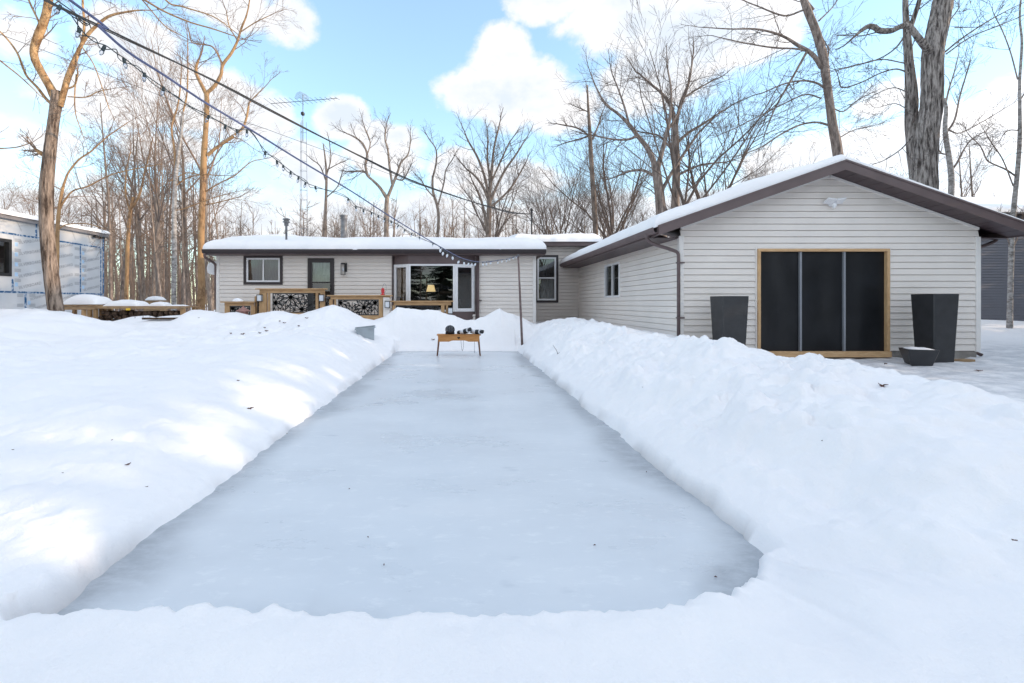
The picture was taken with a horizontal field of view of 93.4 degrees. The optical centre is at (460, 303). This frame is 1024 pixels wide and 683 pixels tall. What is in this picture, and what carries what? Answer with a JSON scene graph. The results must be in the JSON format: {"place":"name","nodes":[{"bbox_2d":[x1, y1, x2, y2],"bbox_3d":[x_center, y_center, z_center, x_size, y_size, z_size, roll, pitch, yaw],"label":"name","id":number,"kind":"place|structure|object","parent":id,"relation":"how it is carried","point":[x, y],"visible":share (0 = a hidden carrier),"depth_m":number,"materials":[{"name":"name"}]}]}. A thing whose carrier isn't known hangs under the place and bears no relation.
{"place":"outdoors","nodes":[
{"label":"outdoors","id":0,"kind":"place"},
{"bbox_2d":[143,296,167,310],"bbox_3d":[-13.323,0.222,21.000,0.800,1.056,0.800,0,0,0],"label":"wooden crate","id":1,"kind":"object","parent":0,"point":[151,299],"visible":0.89,"depth_m":20.70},
{"bbox_2d":[0,34,530,218],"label":"telephone wire","id":2,"kind":"object","parent":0,"point":[215,115],"visible":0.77,"depth_m":14.26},
{"bbox_2d":[265,92,337,235],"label":"antenna tower","id":3,"kind":"structure","parent":0,"point":[302,114],"depth_m":24.03,"materials":[{"name":"grey metal"}]},
{"bbox_2d":[57,351,763,618],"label":"ice","id":4,"kind":"structure","parent":0,"point":[492,483],"depth_m":2.65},
{"bbox_2d":[437,334,480,355],"bbox_3d":[-0.035,0.957,11.020,1.006,0.488,0.320,0,0,0],"label":"bench","id":5,"kind":"object","parent":4,"relation":"on","point":[458,337],"visible":0.99,"depth_m":10.88,"materials":[{"name":"brown wood"}]},
{"bbox_2d":[0,305,1023,682],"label":"ground","id":6,"kind":"structure","parent":0,"point":[864,513],"depth_m":2.44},
{"bbox_2d":[1,175,34,210],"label":"bare tree","id":7,"kind":"object","parent":6,"relation":"on","point":[8,195],"visible":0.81,"depth_m":30.97,"materials":[{"name":"brown plant"}]},
{"bbox_2d":[4,172,95,218],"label":"bare tree","id":8,"kind":"object","parent":6,"relation":"on","point":[55,189],"visible":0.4,"depth_m":33.41,"materials":[{"name":"brown plant"}]},
{"bbox_2d":[4,175,101,222],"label":"bare tree","id":9,"kind":"object","parent":6,"relation":"on","point":[37,201],"visible":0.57,"depth_m":28.57,"materials":[{"name":"brown plant"}]},
{"bbox_2d":[17,176,90,222],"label":"bare tree","id":10,"kind":"object","parent":6,"relation":"on","point":[71,188],"visible":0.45,"depth_m":23.69,"materials":[{"name":"brown plant"}]},
{"bbox_2d":[0,209,109,314],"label":"unfinished house","id":11,"kind":"structure","parent":6,"relation":"on","point":[22,280],"depth_m":15.06,"materials":[{"name":"white"}]},
{"bbox_2d":[0,238,11,275],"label":"window","id":12,"kind":"structure","parent":11,"relation":"in","point":[5,244],"depth_m":14.17,"materials":[{"name":"glass"}]},
{"bbox_2d":[63,294,111,319],"bbox_3d":[-10.942,0.369,14.010,1.097,1.262,1.220,0,0,0],"label":"picnic table","id":13,"kind":"object","parent":6,"relation":"on","point":[85,299],"visible":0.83,"depth_m":13.84,"materials":[{"name":"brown wood"}]},
{"bbox_2d":[0,0,180,310],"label":"bare tree","id":14,"kind":"object","parent":6,"relation":"on","point":[51,279],"visible":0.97,"depth_m":10.94,"materials":[{"name":"brown plant"}]},
{"bbox_2d":[43,123,150,304],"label":"bare tree","id":15,"kind":"object","parent":6,"relation":"on","point":[71,154],"visible":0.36,"depth_m":42.50,"materials":[{"name":"brown plant"}]},
{"bbox_2d":[70,76,126,309],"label":"bare tree","id":16,"kind":"object","parent":6,"relation":"on","point":[110,284],"visible":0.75,"depth_m":23.12,"materials":[{"name":"brown plant"}]},
{"bbox_2d":[12,101,195,269],"bbox_3d":[-9.443,-2.499,13.042,4.395,6.216,1.903,0,0,0],"label":"bare tree","id":17,"kind":"object","parent":6,"relation":"on","point":[58,217],"visible":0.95,"depth_m":12.99,"materials":[{"name":"brown plant"}]},
{"bbox_2d":[81,151,131,304],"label":"bare tree","id":18,"kind":"object","parent":6,"relation":"on","point":[105,274],"visible":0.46,"depth_m":28.64,"materials":[{"name":"brown plant"}]},
{"bbox_2d":[97,180,131,299],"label":"bare tree","id":19,"kind":"object","parent":6,"relation":"on","point":[116,238],"visible":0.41,"depth_m":35.12,"materials":[{"name":"brown plant"}]},
{"bbox_2d":[102,192,127,310],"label":"bare tree","id":20,"kind":"object","parent":6,"relation":"on","point":[115,267],"visible":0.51,"depth_m":33.42,"materials":[{"name":"brown plant"}]},
{"bbox_2d":[79,114,159,310],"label":"bare tree","id":21,"kind":"object","parent":6,"relation":"on","point":[122,281],"visible":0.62,"depth_m":24.44,"materials":[{"name":"brown plant"}]},
{"bbox_2d":[100,165,147,309],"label":"bare tree","id":22,"kind":"object","parent":6,"relation":"on","point":[126,225],"visible":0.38,"depth_m":44.26,"materials":[{"name":"brown plant"}]},
{"bbox_2d":[92,167,158,297],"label":"bare tree","id":23,"kind":"object","parent":6,"relation":"on","point":[125,223],"visible":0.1,"depth_m":47.08,"materials":[{"name":"brown plant"}]},
{"bbox_2d":[105,178,146,299],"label":"bare tree","id":24,"kind":"object","parent":6,"relation":"on","point":[120,235],"visible":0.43,"depth_m":33.64,"materials":[{"name":"brown plant"}]},
{"bbox_2d":[87,123,166,309],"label":"bare tree","id":25,"kind":"object","parent":6,"relation":"on","point":[127,259],"visible":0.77,"depth_m":23.94,"materials":[{"name":"brown plant"}]},
{"bbox_2d":[0,0,261,148],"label":"bare tree","id":26,"kind":"object","parent":6,"relation":"on","point":[150,3],"visible":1,"depth_m":8.99,"materials":[{"name":"brown plant"}]},
{"bbox_2d":[70,23,208,295],"bbox_3d":[-15.622,-5.573,23.424,5.655,13.490,7.460,0,0,-35],"label":"bare tree","id":27,"kind":"object","parent":6,"relation":"on","point":[158,116],"visible":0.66,"depth_m":23.92,"materials":[{"name":"brown plant"}]},
{"bbox_2d":[82,114,199,296],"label":"bare tree","id":28,"kind":"object","parent":6,"relation":"on","point":[129,178],"visible":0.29,"depth_m":36.14,"materials":[{"name":"brown plant"}]},
{"bbox_2d":[111,124,171,247],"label":"bare tree","id":29,"kind":"object","parent":6,"relation":"on","point":[138,193],"visible":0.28,"depth_m":31.47,"materials":[{"name":"brown plant"}]},
{"bbox_2d":[87,300,197,318],"bbox_3d":[-9.321,0.448,14.130,2.857,1.104,0.720,0,0,0],"label":"firewood rack","id":30,"kind":"object","parent":6,"relation":"on","point":[125,304],"visible":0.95,"depth_m":13.83,"materials":[{"name":"brown wood"}]},
{"bbox_2d":[98,87,190,310],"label":"bare tree","id":31,"kind":"object","parent":6,"relation":"on","point":[138,269],"visible":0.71,"depth_m":25.19,"materials":[{"name":"brown plant"}]},
{"bbox_2d":[119,153,170,296],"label":"bare tree","id":32,"kind":"object","parent":6,"relation":"on","point":[156,262],"visible":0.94,"depth_m":23.54,"materials":[{"name":"brown plant"}]},
{"bbox_2d":[73,122,217,299],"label":"bare tree","id":33,"kind":"object","parent":6,"relation":"on","point":[142,266],"visible":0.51,"depth_m":26.13,"materials":[{"name":"brown plant"}]},
{"bbox_2d":[120,159,178,262],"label":"bare tree","id":34,"kind":"object","parent":6,"relation":"on","point":[143,238],"visible":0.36,"depth_m":30.26,"materials":[{"name":"brown plant"}]},
{"bbox_2d":[123,119,180,281],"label":"bare tree","id":35,"kind":"object","parent":6,"relation":"on","point":[160,260],"visible":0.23,"depth_m":33.82,"materials":[{"name":"brown plant"}]},
{"bbox_2d":[122,104,186,295],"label":"bare tree","id":36,"kind":"object","parent":6,"relation":"on","point":[154,290],"visible":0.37,"depth_m":29.62,"materials":[{"name":"brown plant"}]},
{"bbox_2d":[117,115,200,295],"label":"bare tree","id":37,"kind":"object","parent":6,"relation":"on","point":[158,217],"visible":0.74,"depth_m":23.91,"materials":[{"name":"brown plant"}]},
{"bbox_2d":[139,86,199,311],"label":"bare tree","id":38,"kind":"object","parent":6,"relation":"on","point":[187,290],"visible":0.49,"depth_m":27.66,"materials":[{"name":"brown plant"}]},
{"bbox_2d":[143,149,197,299],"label":"bare tree","id":39,"kind":"object","parent":6,"relation":"on","point":[165,249],"visible":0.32,"depth_m":28.78,"materials":[{"name":"brown plant"}]},
{"bbox_2d":[161,164,198,264],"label":"bare tree","id":40,"kind":"object","parent":6,"relation":"on","point":[184,242],"visible":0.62,"depth_m":27.63,"materials":[{"name":"brown plant"}]},
{"bbox_2d":[130,170,231,301],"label":"bare tree","id":41,"kind":"object","parent":6,"relation":"on","point":[178,265],"visible":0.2,"depth_m":38.33,"materials":[{"name":"brown plant"}]},
{"bbox_2d":[156,120,208,310],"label":"bare tree","id":42,"kind":"object","parent":6,"relation":"on","point":[168,276],"visible":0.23,"depth_m":40.58,"materials":[{"name":"brown plant"}]},
{"bbox_2d":[105,65,261,304],"bbox_3d":[-17.258,-6.849,31.217,5.324,16.155,9.093,1,-1,25],"label":"bare tree","id":43,"kind":"object","parent":6,"relation":"on","point":[182,139],"visible":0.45,"depth_m":30.22,"materials":[{"name":"brown plant"}]},
{"bbox_2d":[105,0,267,310],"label":"bare tree","id":44,"kind":"object","parent":6,"relation":"on","point":[209,292],"visible":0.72,"depth_m":25.78,"materials":[{"name":"brown plant"}]},
{"bbox_2d":[161,153,211,312],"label":"bare tree","id":45,"kind":"object","parent":6,"relation":"on","point":[183,271],"visible":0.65,"depth_m":25.28,"materials":[{"name":"brown plant"}]},
{"bbox_2d":[177,179,218,298],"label":"bare tree","id":46,"kind":"object","parent":6,"relation":"on","point":[195,256],"visible":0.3,"depth_m":31.72,"materials":[{"name":"brown plant"}]},
{"bbox_2d":[179,139,223,280],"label":"bare tree","id":47,"kind":"object","parent":6,"relation":"on","point":[193,212],"visible":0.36,"depth_m":39.21,"materials":[{"name":"brown plant"}]},
{"bbox_2d":[153,10,252,310],"bbox_3d":[-10.095,-5.213,18.898,4.053,12.442,2.215,0,0,0],"label":"bare tree","id":48,"kind":"object","parent":6,"relation":"on","point":[174,248],"visible":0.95,"depth_m":18.95,"materials":[{"name":"brown plant"}]},
{"bbox_2d":[156,117,250,263],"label":"bare tree","id":49,"kind":"object","parent":6,"relation":"on","point":[208,168],"visible":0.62,"depth_m":27.33,"materials":[{"name":"brown plant"}]},
{"bbox_2d":[156,149,254,308],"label":"bare tree","id":50,"kind":"object","parent":6,"relation":"on","point":[209,227],"visible":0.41,"depth_m":49.23,"materials":[{"name":"brown plant"}]},
{"bbox_2d":[193,151,230,239],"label":"bare tree","id":51,"kind":"object","parent":6,"relation":"on","point":[215,218],"visible":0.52,"depth_m":35.52,"materials":[{"name":"brown plant"}]},
{"bbox_2d":[128,0,301,309],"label":"bare tree","id":52,"kind":"object","parent":6,"relation":"on","point":[200,302],"visible":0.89,"depth_m":19.94,"materials":[{"name":"brown plant"}]},
{"bbox_2d":[187,211,255,311],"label":"bare tree","id":53,"kind":"object","parent":6,"relation":"on","point":[218,238],"visible":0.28,"depth_m":29.87,"materials":[{"name":"brown plant"}]},
{"bbox_2d":[102,219,377,310],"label":"undergrowth","id":54,"kind":"object","parent":6,"relation":"on","point":[147,284],"visible":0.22,"depth_m":31.59,"materials":[{"name":"brown plant"}]},
{"bbox_2d":[307,132,350,236],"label":"bare tree","id":55,"kind":"object","parent":6,"relation":"on","point":[325,204],"visible":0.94,"depth_m":25.96,"materials":[{"name":"brown plant"}]},
{"bbox_2d":[295,202,372,237],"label":"bare tree","id":56,"kind":"object","parent":6,"relation":"on","point":[337,225],"visible":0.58,"depth_m":43.98,"materials":[{"name":"brown plant"}]},
{"bbox_2d":[220,288,452,319],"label":"deck","id":57,"kind":"structure","parent":6,"relation":"on","point":[262,301],"depth_m":14.48,"materials":[{"name":"brown wood"}]},
{"bbox_2d":[355,325,374,339],"bbox_3d":[-2.299,0.759,11.606,0.493,0.436,0.351,0,0,-10],"label":"plastic tub","id":58,"kind":"object","parent":6,"relation":"on","point":[366,332],"visible":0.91,"depth_m":11.49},
{"bbox_2d":[344,184,397,236],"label":"bare tree","id":59,"kind":"object","parent":6,"relation":"on","point":[366,214],"visible":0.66,"depth_m":37.89,"materials":[{"name":"brown plant"}]},
{"bbox_2d":[329,107,419,236],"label":"bare tree","id":60,"kind":"object","parent":6,"relation":"on","point":[386,203],"visible":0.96,"depth_m":26.95,"materials":[{"name":"brown plant"}]},
{"bbox_2d":[365,202,421,236],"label":"bare tree","id":61,"kind":"object","parent":6,"relation":"on","point":[406,218],"visible":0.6,"depth_m":43.94,"materials":[{"name":"brown plant"}]},
{"bbox_2d":[202,208,610,322],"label":"house","id":62,"kind":"structure","parent":6,"relation":"on","point":[410,268],"depth_m":16.18,"materials":[{"name":"plastic"}]},
{"bbox_2d":[243,256,282,284],"bbox_3d":[-6.642,-1.116,16.271,1.314,0.990,0.233,0,0,0],"label":"window","id":63,"kind":"structure","parent":62,"relation":"in","point":[257,270],"depth_m":16.20,"materials":[{"name":"brown paint"}]},
{"bbox_2d":[43,0,528,213],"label":"power line","id":64,"kind":"object","parent":62,"relation":"attached to","point":[205,76],"visible":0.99,"depth_m":10.97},
{"bbox_2d":[308,258,334,309],"bbox_3d":[-4.694,-0.516,16.236,0.891,1.992,0.228,0,0,0],"label":"door","id":65,"kind":"structure","parent":62,"relation":"in","point":[320,270],"depth_m":16.29,"materials":[{"name":"grey paint"}]},
{"bbox_2d":[392,255,476,319],"bbox_3d":[-0.871,-0.395,16.053,2.870,2.390,0.415,0,0,0],"label":"bay window","id":66,"kind":"structure","parent":62,"relation":"in","point":[407,261],"depth_m":15.89,"materials":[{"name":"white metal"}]},
{"bbox_2d":[433,291,460,309],"bbox_3d":[-0.478,-0.010,17.400,0.980,0.820,0.800,0,0,0],"label":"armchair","id":67,"kind":"object","parent":62,"relation":"in","point":[444,295],"visible":0.41,"depth_m":17.00,"materials":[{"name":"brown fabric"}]},
{"bbox_2d":[536,255,557,302],"bbox_3d":[3.334,-0.938,18.621,0.897,1.834,0.233,0,0,0],"label":"window","id":68,"kind":"structure","parent":62,"relation":"in","point":[546,265],"depth_m":18.68,"materials":[{"name":"brown paint"}]},
{"bbox_2d":[410,120,462,236],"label":"bare tree","id":69,"kind":"object","parent":6,"relation":"on","point":[436,203],"visible":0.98,"depth_m":26.96,"materials":[{"name":"brown plant"}]},
{"bbox_2d":[411,176,467,236],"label":"bare tree","id":70,"kind":"object","parent":6,"relation":"on","point":[439,210],"visible":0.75,"depth_m":45.33,"materials":[{"name":"brown plant"}]},
{"bbox_2d":[417,120,548,236],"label":"bare tree","id":71,"kind":"object","parent":6,"relation":"on","point":[495,211],"visible":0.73,"depth_m":30.18,"materials":[{"name":"brown plant"}]},
{"bbox_2d":[441,190,525,237],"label":"bare tree","id":72,"kind":"object","parent":6,"relation":"on","point":[481,226],"visible":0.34,"depth_m":36.12,"materials":[{"name":"brown plant"}]},
{"bbox_2d":[451,107,542,236],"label":"bare tree","id":73,"kind":"object","parent":6,"relation":"on","point":[487,217],"visible":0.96,"depth_m":27.94,"materials":[{"name":"brown plant"}]},
{"bbox_2d":[0,190,999,309],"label":"woods","id":74,"kind":"object","parent":6,"relation":"on","point":[394,234],"visible":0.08,"depth_m":55.29,"materials":[{"name":"brown plant"}]},
{"bbox_2d":[517,254,522,344],"bbox_3d":[1.498,-0.058,12.028,0.224,2.319,0.067,0,0,-39],"label":"light pole","id":75,"kind":"object","parent":6,"relation":"on","point":[521,325],"visible":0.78,"depth_m":12.02,"materials":[{"name":"grey metal"}]},
{"bbox_2d":[68,0,517,261],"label":"cable","id":76,"kind":"object","parent":75,"relation":"attached to","point":[102,27],"visible":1,"depth_m":2.73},
{"bbox_2d":[49,0,516,265],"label":"string lights","id":77,"kind":"object","parent":76,"relation":"hanging from","point":[80,30],"visible":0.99,"depth_m":2.72},
{"bbox_2d":[481,162,615,234],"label":"bare tree","id":78,"kind":"object","parent":6,"relation":"on","point":[541,208],"visible":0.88,"depth_m":25.44,"materials":[{"name":"brown plant"}]},
{"bbox_2d":[483,153,617,234],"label":"bare tree","id":79,"kind":"object","parent":6,"relation":"on","point":[536,224],"visible":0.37,"depth_m":39.41,"materials":[{"name":"brown plant"}]},
{"bbox_2d":[504,134,620,234],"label":"bare tree","id":80,"kind":"object","parent":6,"relation":"on","point":[589,202],"visible":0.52,"depth_m":31.84,"materials":[{"name":"brown plant"}]},
{"bbox_2d":[546,82,610,234],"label":"bare tree","id":81,"kind":"object","parent":6,"relation":"on","point":[593,190],"visible":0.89,"depth_m":25.93,"materials":[{"name":"brown plant"}]},
{"bbox_2d":[550,156,644,238],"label":"bare tree","id":82,"kind":"object","parent":6,"relation":"on","point":[586,228],"visible":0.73,"depth_m":25.76,"materials":[{"name":"brown plant"}]},
{"bbox_2d":[539,148,684,237],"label":"bare tree","id":83,"kind":"object","parent":6,"relation":"on","point":[609,197],"visible":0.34,"depth_m":37.95,"materials":[{"name":"brown plant"}]},
{"bbox_2d":[520,79,707,237],"bbox_3d":[9.058,-5.798,29.890,10.922,14.331,11.081,-1,0,35],"label":"bare tree","id":84,"kind":"object","parent":6,"relation":"on","point":[611,193],"visible":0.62,"depth_m":30.08,"materials":[{"name":"brown plant"}]},
{"bbox_2d":[579,187,651,236],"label":"bare tree","id":85,"kind":"object","parent":6,"relation":"on","point":[633,209],"visible":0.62,"depth_m":29.25,"materials":[{"name":"brown plant"}]},
{"bbox_2d":[572,154,669,235],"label":"bare tree","id":86,"kind":"object","parent":6,"relation":"on","point":[601,198],"visible":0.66,"depth_m":26.71,"materials":[{"name":"brown plant"}]},
{"bbox_2d":[597,164,653,230],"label":"bare tree","id":87,"kind":"object","parent":6,"relation":"on","point":[617,197],"visible":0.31,"depth_m":36.20,"materials":[{"name":"brown plant"}]},
{"bbox_2d":[553,36,739,236],"bbox_3d":[8.796,-5.794,22.927,8.680,13.986,3.808,0,0,0],"label":"bare tree","id":88,"kind":"object","parent":6,"relation":"on","point":[659,189],"visible":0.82,"depth_m":22.94,"materials":[{"name":"brown plant"}]},
{"bbox_2d":[615,172,692,237],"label":"bare tree","id":89,"kind":"object","parent":6,"relation":"on","point":[649,210],"visible":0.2,"depth_m":35.79,"materials":[{"name":"brown plant"}]},
{"bbox_2d":[617,18,759,237],"bbox_3d":[11.341,-6.431,24.113,7.355,15.262,3.494,0,0,13],"label":"bare tree","id":90,"kind":"object","parent":6,"relation":"on","point":[675,148],"visible":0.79,"depth_m":23.93,"materials":[{"name":"brown plant"}]},
{"bbox_2d":[558,0,863,210],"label":"bare tree","id":91,"kind":"object","parent":6,"relation":"on","point":[685,200],"visible":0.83,"depth_m":22.13,"materials":[{"name":"brown plant"}]},
{"bbox_2d":[710,296,748,345],"bbox_3d":[5.250,0.517,9.380,0.500,1.305,0.480,0,0,0],"label":"planter","id":92,"kind":"object","parent":6,"relation":"on","point":[729,315],"visible":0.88,"depth_m":9.16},
{"bbox_2d":[620,46,848,199],"bbox_3d":[13.103,-5.366,25.815,10.822,13.454,9.372,1,-2,-7],"label":"bare tree","id":93,"kind":"object","parent":6,"relation":"on","point":[692,182],"visible":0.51,"depth_m":24.02,"materials":[{"name":"brown plant"}]},
{"bbox_2d":[669,0,902,179],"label":"bare tree","id":94,"kind":"object","parent":6,"relation":"on","point":[808,8],"visible":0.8,"depth_m":20.46,"materials":[{"name":"brown plant"}]},
{"bbox_2d":[560,154,1023,358],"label":"garage","id":95,"kind":"structure","parent":6,"relation":"on","point":[841,255],"depth_m":9.99,"materials":[{"name":"plastic"}]},
{"bbox_2d":[604,262,620,297],"bbox_3d":[4.722,-0.550,14.445,0.355,1.700,2.210,0,0,0],"label":"window","id":96,"kind":"structure","parent":95,"relation":"in","point":[615,271],"depth_m":14.90,"materials":[{"name":"white plastic"}]},
{"bbox_2d":[757,249,891,356],"bbox_3d":[7.538,-0.004,9.990,2.739,2.248,0.180,0,0,0],"label":"screen door","id":97,"kind":"structure","parent":95,"relation":"in","point":[825,302],"depth_m":10.02,"materials":[{"name":"glass"}]},
{"bbox_2d":[800,0,1023,189],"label":"bare tree","id":98,"kind":"object","parent":6,"relation":"on","point":[922,126],"visible":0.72,"depth_m":14.21,"materials":[{"name":"grey plant"}]},
{"bbox_2d":[899,347,939,365],"bbox_3d":[8.440,0.994,8.840,0.440,0.372,0.440,0,0,24],"label":"planter","id":99,"kind":"object","parent":6,"relation":"on","point":[917,356],"visible":0.98,"depth_m":8.70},
{"bbox_2d":[911,294,958,362],"bbox_3d":[9.245,0.497,9.360,0.490,1.345,0.480,0,0,0],"label":"planter","id":100,"kind":"object","parent":6,"relation":"on","point":[934,317],"visible":0.89,"depth_m":9.16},
{"bbox_2d":[907,142,1003,196],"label":"bare tree","id":101,"kind":"object","parent":6,"relation":"on","point":[972,170],"visible":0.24,"depth_m":43.26,"materials":[{"name":"brown plant"}]},
{"bbox_2d":[942,137,981,196],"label":"bare tree","id":102,"kind":"object","parent":6,"relation":"on","point":[960,184],"visible":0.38,"depth_m":36.53,"materials":[{"name":"brown plant"}]},
{"bbox_2d":[954,125,987,196],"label":"bare tree","id":103,"kind":"object","parent":6,"relation":"on","point":[972,191],"visible":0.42,"depth_m":34.80,"materials":[{"name":"brown plant"}]},
{"bbox_2d":[919,24,1023,195],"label":"bare tree","id":104,"kind":"object","parent":6,"relation":"on","point":[950,167],"visible":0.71,"depth_m":20.97,"materials":[{"name":"brown plant"}]},
{"bbox_2d":[943,0,1023,327],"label":"bare tree","id":105,"kind":"object","parent":6,"relation":"on","point":[1010,276],"visible":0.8,"depth_m":17.47,"materials":[{"name":"brown plant"}]},
{"bbox_2d":[958,196,1023,320],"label":"slate house","id":106,"kind":"structure","parent":6,"relation":"on","point":[994,265],"depth_m":21.99,"materials":[{"name":"grey"}]},
{"bbox_2d":[0,0,1023,304],"label":"sky","id":107,"kind":"structure","parent":0,"point":[421,60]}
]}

